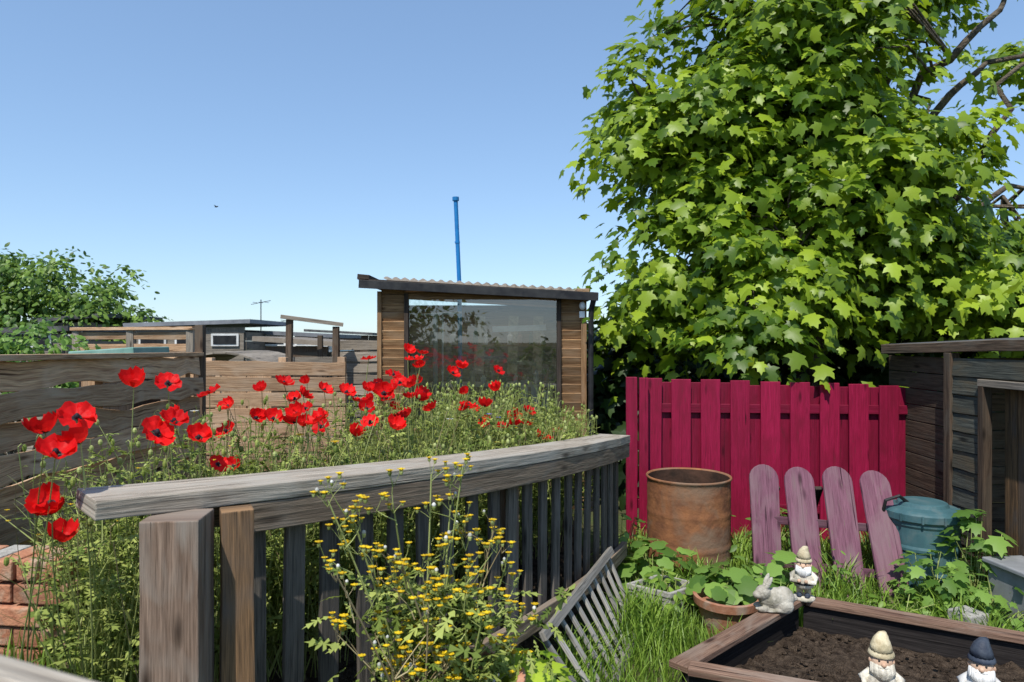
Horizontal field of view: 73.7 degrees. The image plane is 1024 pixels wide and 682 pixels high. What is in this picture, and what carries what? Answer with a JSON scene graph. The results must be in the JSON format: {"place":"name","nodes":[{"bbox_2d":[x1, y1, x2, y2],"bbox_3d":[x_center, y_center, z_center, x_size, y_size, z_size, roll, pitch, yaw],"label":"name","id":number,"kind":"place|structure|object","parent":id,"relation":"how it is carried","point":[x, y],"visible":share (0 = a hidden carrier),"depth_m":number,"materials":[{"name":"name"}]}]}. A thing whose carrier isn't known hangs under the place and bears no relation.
{"place":"outdoors","nodes":[
{"label":"outdoors","id":0,"kind":"place"},
{"bbox_2d":[0,343,1004,681],"bbox_3d":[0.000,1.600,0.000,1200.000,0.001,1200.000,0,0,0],"label":"ground","id":1,"kind":"structure","parent":0,"point":[586,611],"depth_m":4.02,"materials":[{"name":"green plant"}]},
{"bbox_2d":[0,655,95,681],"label":"deck handrail","id":2,"kind":"object","parent":1,"relation":"on","point":[13,670],"visible":1,"depth_m":0.56,"materials":[{"name":"grey wood"}]},
{"bbox_2d":[0,308,100,486],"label":"garden shrub","id":3,"kind":"object","parent":1,"relation":"on","point":[10,346],"visible":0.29,"depth_m":7.11,"materials":[{"name":"green plant"}]},
{"bbox_2d":[0,326,125,454],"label":"garden shed","id":4,"kind":"structure","parent":1,"relation":"on","point":[43,339],"depth_m":9.55,"materials":[{"name":"grey wood"}]},
{"bbox_2d":[0,242,171,352],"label":"elder bush","id":5,"kind":"object","parent":1,"relation":"on","point":[59,298],"visible":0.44,"depth_m":13.47,"materials":[{"name":"green plant"}]},
{"bbox_2d":[31,313,162,340],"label":"garden shed","id":6,"kind":"structure","parent":1,"relation":"on","point":[75,318],"depth_m":12.95,"materials":[{"name":"grey wood"}]},
{"bbox_2d":[0,325,205,545],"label":"board fence","id":7,"kind":"object","parent":1,"relation":"on","point":[26,383],"visible":0.41,"depth_m":3.77,"materials":[{"name":"brown wood"}]},
{"bbox_2d":[68,347,168,484],"bbox_3d":[-3.720,0.828,6.500,0.605,1.544,0.659,0,0,0],"label":"tarp covered box","id":8,"kind":"object","parent":1,"relation":"on","point":[142,350],"visible":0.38,"depth_m":6.25,"materials":[{"name":"teal fabric"}]},
{"bbox_2d":[70,327,194,468],"bbox_3d":[-4.373,0.719,7.879,1.572,1.762,0.109,0,0,10],"label":"slatted trellis fence","id":9,"kind":"object","parent":1,"relation":"on","point":[131,335],"visible":0.23,"depth_m":7.84,"materials":[{"name":"brown wood"}]},
{"bbox_2d":[123,319,285,400],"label":"garden shed","id":10,"kind":"structure","parent":1,"relation":"on","point":[226,335],"depth_m":11.95,"materials":[{"name":"grey wood"}]},
{"bbox_2d":[169,350,284,472],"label":"curved roof coop","id":11,"kind":"structure","parent":1,"relation":"on","point":[263,355],"depth_m":7.10,"materials":[{"name":"grey wood"}]},
{"bbox_2d":[251,300,270,330],"bbox_3d":[-5.150,0.375,14.000,0.402,2.450,0.240,0,0,0],"label":"tv antenna","id":12,"kind":"object","parent":1,"relation":"on","point":[260,302],"visible":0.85,"depth_m":13.99,"materials":[{"name":"grey metal"}]},
{"bbox_2d":[206,357,345,476],"bbox_3d":[-2.160,0.875,6.230,1.266,1.450,0.137,0,0,-16],"label":"garden fence","id":13,"kind":"object","parent":1,"relation":"on","point":[282,366],"visible":0.32,"depth_m":6.16,"materials":[{"name":"brown wood"}]},
{"bbox_2d":[245,330,360,406],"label":"garden shed","id":14,"kind":"structure","parent":1,"relation":"on","point":[283,334],"depth_m":12.91,"materials":[{"name":"white paint"}]},
{"bbox_2d":[252,336,359,438],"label":"garden shed","id":15,"kind":"structure","parent":1,"relation":"on","point":[304,351],"depth_m":9.95,"materials":[{"name":"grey wood"}]},
{"bbox_2d":[280,315,342,468],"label":"wooden gate arch","id":16,"kind":"structure","parent":1,"relation":"on","point":[320,358],"depth_m":7.05,"materials":[{"name":"brown wood"}]},
{"bbox_2d":[53,469,595,681],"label":"flower bed","id":17,"kind":"object","parent":1,"relation":"on","point":[348,673],"visible":0.02,"depth_m":3.46,"materials":[{"name":"green plant"}]},
{"bbox_2d":[0,545,98,666],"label":"brick edging","id":18,"kind":"object","parent":17,"relation":"on","point":[14,601],"visible":0.41,"depth_m":2.40,"materials":[{"name":"brick"}]},
{"bbox_2d":[4,402,532,564],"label":"cornflowers and daisies","id":19,"kind":"object","parent":17,"relation":"on","point":[298,452],"visible":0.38,"depth_m":2.90,"materials":[{"name":"white plant"}]},
{"bbox_2d":[0,343,600,681],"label":"poppy plants","id":20,"kind":"object","parent":17,"relation":"on","point":[101,617],"visible":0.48,"depth_m":2.58,"materials":[{"name":"green plant"}]},
{"bbox_2d":[304,329,376,396],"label":"garden shed","id":21,"kind":"structure","parent":1,"relation":"on","point":[364,335],"depth_m":18.95,"materials":[{"name":"brown wood"}]},
{"bbox_2d":[76,434,629,681],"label":"wooden railing","id":22,"kind":"object","parent":1,"relation":"on","point":[244,512],"visible":0.75,"depth_m":2.16,"materials":[{"name":"grey wood"}]},
{"bbox_2d":[340,340,376,436],"bbox_3d":[-1.550,0.790,7.304,0.804,1.620,0.222,0,0,0],"label":"garden fence","id":23,"kind":"object","parent":1,"relation":"on","point":[357,356],"visible":0.12,"depth_m":7.32,"materials":[{"name":"grey wood"}]},
{"bbox_2d":[304,453,575,681],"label":"yellow ragwort plant","id":24,"kind":"object","parent":1,"relation":"on","point":[459,641],"visible":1,"depth_m":1.91,"materials":[{"name":"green plant"}]},
{"bbox_2d":[452,196,462,416],"bbox_3d":[-0.587,0.020,7.400,0.119,3.161,0.071,0,0,0],"label":"blue pole","id":25,"kind":"object","parent":1,"relation":"on","point":[455,199],"visible":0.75,"depth_m":7.38,"materials":[{"name":"metal"}]},
{"bbox_2d":[401,646,525,681],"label":"terracotta planter","id":26,"kind":"object","parent":1,"relation":"on","point":[521,676],"visible":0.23,"depth_m":2.05,"materials":[{"name":"orange ceramic"}]},
{"bbox_2d":[478,648,572,681],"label":"lime leaved plant","id":27,"kind":"object","parent":26,"relation":"in","point":[559,669],"visible":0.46,"depth_m":2.05,"materials":[{"name":"green plant"}]},
{"bbox_2d":[357,274,598,511],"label":"glazed shed","id":28,"kind":"structure","parent":1,"relation":"on","point":[523,334],"depth_m":6.74,"materials":[{"name":"brown wood"}]},
{"bbox_2d":[539,546,635,681],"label":"slatted wooden rack","id":29,"kind":"object","parent":1,"relation":"on","point":[577,593],"visible":0.68,"depth_m":3.30,"materials":[{"name":"grey wood"}]},
{"bbox_2d":[590,514,653,580],"bbox_3d":[0.734,1.405,4.612,0.587,0.481,0.501,0,0,0],"label":"nettle plant","id":30,"kind":"object","parent":1,"relation":"on","point":[626,534],"visible":0.23,"depth_m":4.59,"materials":[{"name":"green plant"}]},
{"bbox_2d":[626,377,647,543],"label":"fence","id":31,"kind":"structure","parent":1,"relation":"on","point":[633,503],"depth_m":5.21,"materials":[{"name":"paint"}]},
{"bbox_2d":[610,538,698,596],"bbox_3d":[0.893,1.480,4.268,0.566,0.444,0.515,0,0,-23],"label":"mallow plant","id":32,"kind":"object","parent":1,"relation":"on","point":[627,571],"visible":0.53,"depth_m":4.24,"materials":[{"name":"green plant"}]},
{"bbox_2d":[627,575,696,621],"bbox_3d":[0.880,1.500,3.950,0.352,0.200,0.259,0,0,-36],"label":"stone trough","id":33,"kind":"object","parent":1,"relation":"on","point":[669,595],"visible":0.35,"depth_m":3.88,"materials":[{"name":"stone"}]},
{"bbox_2d":[624,566,697,614],"bbox_3d":[0.888,1.421,3.932,0.456,0.194,0.424,0,0,-40],"label":"trough plant","id":34,"kind":"object","parent":33,"relation":"in","point":[665,585],"visible":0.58,"depth_m":3.88,"materials":[{"name":"green plant"}]},
{"bbox_2d":[646,467,731,572],"bbox_3d":[1.225,1.265,4.740,0.582,0.670,0.583,0,0,0],"label":"rusty barrel","id":35,"kind":"object","parent":1,"relation":"on","point":[689,508],"visible":0.85,"depth_m":4.51,"materials":[{"name":"brown metal"}]},
{"bbox_2d":[689,574,716,620],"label":"mallow plant","id":36,"kind":"object","parent":1,"relation":"on","point":[698,607],"visible":0.04,"depth_m":3.93,"materials":[{"name":"green plant"}]},
{"bbox_2d":[693,585,757,637],"bbox_3d":[1.170,1.490,3.720,0.360,0.220,0.360,0,0,0],"label":"terracotta bowl","id":37,"kind":"object","parent":1,"relation":"on","point":[712,611],"visible":0.44,"depth_m":3.59,"materials":[{"name":"orange ceramic"}]},
{"bbox_2d":[682,555,784,605],"bbox_3d":[1.252,1.345,3.834,0.579,0.240,0.511,0,0,0],"label":"potted strawberry plant","id":38,"kind":"object","parent":37,"relation":"in","point":[722,591],"visible":0.84,"depth_m":3.73,"materials":[{"name":"green plant"}]},
{"bbox_2d":[519,514,1023,681],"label":"grass","id":39,"kind":"structure","parent":1,"relation":"on","point":[639,620],"depth_m":3.61,"materials":[{"name":"green plant"}]},
{"bbox_2d":[730,508,831,580],"bbox_3d":[1.907,1.392,4.830,1.075,0.515,0.880,0,0,0],"label":"nettle plant","id":40,"kind":"object","parent":1,"relation":"on","point":[733,548],"visible":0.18,"depth_m":4.69,"materials":[{"name":"green plant"}]},
{"bbox_2d":[541,0,1023,406],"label":"sycamore tree","id":41,"kind":"object","parent":1,"relation":"on","point":[803,200],"visible":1,"depth_m":6.41,"materials":[{"name":"green plant"}]},
{"bbox_2d":[748,550,817,615],"bbox_3d":[1.532,1.396,4.012,0.491,0.332,0.461,0,0,0],"label":"plant","id":42,"kind":"object","parent":1,"relation":"on","point":[774,568],"visible":0.3,"depth_m":3.92,"materials":[{"name":"green plant"}]},
{"bbox_2d":[548,270,1023,511],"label":"undergrowth hedge","id":43,"kind":"object","parent":1,"relation":"on","point":[611,419],"visible":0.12,"depth_m":7.63,"materials":[{"name":"green plant"}]},
{"bbox_2d":[648,378,939,541],"bbox_3d":[2.180,0.929,5.326,2.361,1.283,0.072,0,0,0],"label":"red board fence","id":44,"kind":"object","parent":1,"relation":"on","point":[738,431],"visible":0.53,"depth_m":5.29,"materials":[{"name":"paint"}]},
{"bbox_2d":[749,464,907,604],"bbox_3d":[2.053,1.222,4.529,0.912,0.782,0.835,0,0,18],"label":"purple picket panel","id":45,"kind":"object","parent":1,"relation":"on","point":[803,493],"visible":0.76,"depth_m":4.42,"materials":[{"name":"paint"}]},
{"bbox_2d":[821,549,850,596],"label":"nettle plant","id":46,"kind":"object","parent":1,"relation":"on","point":[834,567],"visible":0.44,"depth_m":4.14,"materials":[{"name":"green plant"}]},
{"bbox_2d":[669,596,1023,681],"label":"raised planting bed","id":47,"kind":"object","parent":1,"relation":"on","point":[719,657],"visible":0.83,"depth_m":3.19,"materials":[{"name":"brown wood"}]},
{"bbox_2d":[753,573,797,613],"bbox_3d":[1.290,1.236,3.355,0.223,0.181,0.117,0,0,0],"label":"rabbit statue","id":48,"kind":"object","parent":47,"relation":"on","point":[781,599],"visible":1,"depth_m":3.32,"materials":[{"name":"stone"}]},
{"bbox_2d":[789,546,818,602],"bbox_3d":[1.495,1.190,3.504,0.137,0.271,0.120,0,0,0],"label":"garden gnome","id":49,"kind":"object","parent":47,"relation":"on","point":[804,577],"visible":1,"depth_m":3.48,"materials":[{"name":"ceramic"}]},
{"bbox_2d":[735,627,1023,681],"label":"bed soil","id":50,"kind":"structure","parent":47,"relation":"in","point":[806,653],"depth_m":3.13,"materials":[{"name":"brown soil"}]},
{"bbox_2d":[858,630,904,681],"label":"garden gnome","id":51,"kind":"object","parent":50,"relation":"on","point":[881,668],"visible":1,"depth_m":2.67,"materials":[{"name":"ceramic"}]},
{"bbox_2d":[956,637,1000,681],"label":"garden gnome","id":52,"kind":"object","parent":50,"relation":"on","point":[982,662],"visible":1,"depth_m":2.63,"materials":[{"name":"ceramic"}]},
{"bbox_2d":[855,587,956,618],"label":"nettle plant","id":53,"kind":"object","parent":1,"relation":"on","point":[881,604],"visible":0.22,"depth_m":3.83,"materials":[{"name":"green plant"}]},
{"bbox_2d":[882,494,962,594],"bbox_3d":[2.620,1.300,4.360,0.470,0.661,0.470,0,0,45],"label":"green plastic water butt","id":54,"kind":"object","parent":1,"relation":"on","point":[919,522],"visible":0.59,"depth_m":4.20,"materials":[{"name":"teal plastic"}]},
{"bbox_2d":[887,549,984,615],"bbox_3d":[2.442,1.436,3.986,0.572,0.410,0.557,0,0,0],"label":"bramble plant","id":55,"kind":"object","parent":1,"relation":"on","point":[917,572],"visible":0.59,"depth_m":3.88,"materials":[{"name":"green plant"}]},
{"bbox_2d":[881,337,1023,578],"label":"timber outbuilding","id":56,"kind":"structure","parent":1,"relation":"on","point":[978,416],"depth_m":4.59,"materials":[{"name":"grey wood"}]},
{"bbox_2d":[947,605,988,624],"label":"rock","id":57,"kind":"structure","parent":1,"relation":"on","point":[969,611],"depth_m":3.58,"materials":[{"name":"grey stone"}]},
{"bbox_2d":[918,573,1023,631],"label":"bramble plant","id":58,"kind":"object","parent":1,"relation":"on","point":[986,597],"visible":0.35,"depth_m":3.68,"materials":[{"name":"green plant"}]},
{"bbox_2d":[933,509,1017,604],"bbox_3d":[2.797,1.338,4.069,0.532,0.645,0.534,0,0,0],"label":"bramble plant","id":59,"kind":"object","parent":1,"relation":"on","point":[994,545],"visible":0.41,"depth_m":4.05,"materials":[{"name":"green plant"}]},
{"bbox_2d":[982,555,1023,630],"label":"grey storage box","id":60,"kind":"object","parent":1,"relation":"on","point":[1009,573],"visible":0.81,"depth_m":3.79,"materials":[{"name":"plastic"}]},
{"bbox_2d":[0,0,1023,342],"label":"sky","id":61,"kind":"structure","parent":0,"point":[332,142],"materials":[{"name":"blue"}]}
]}

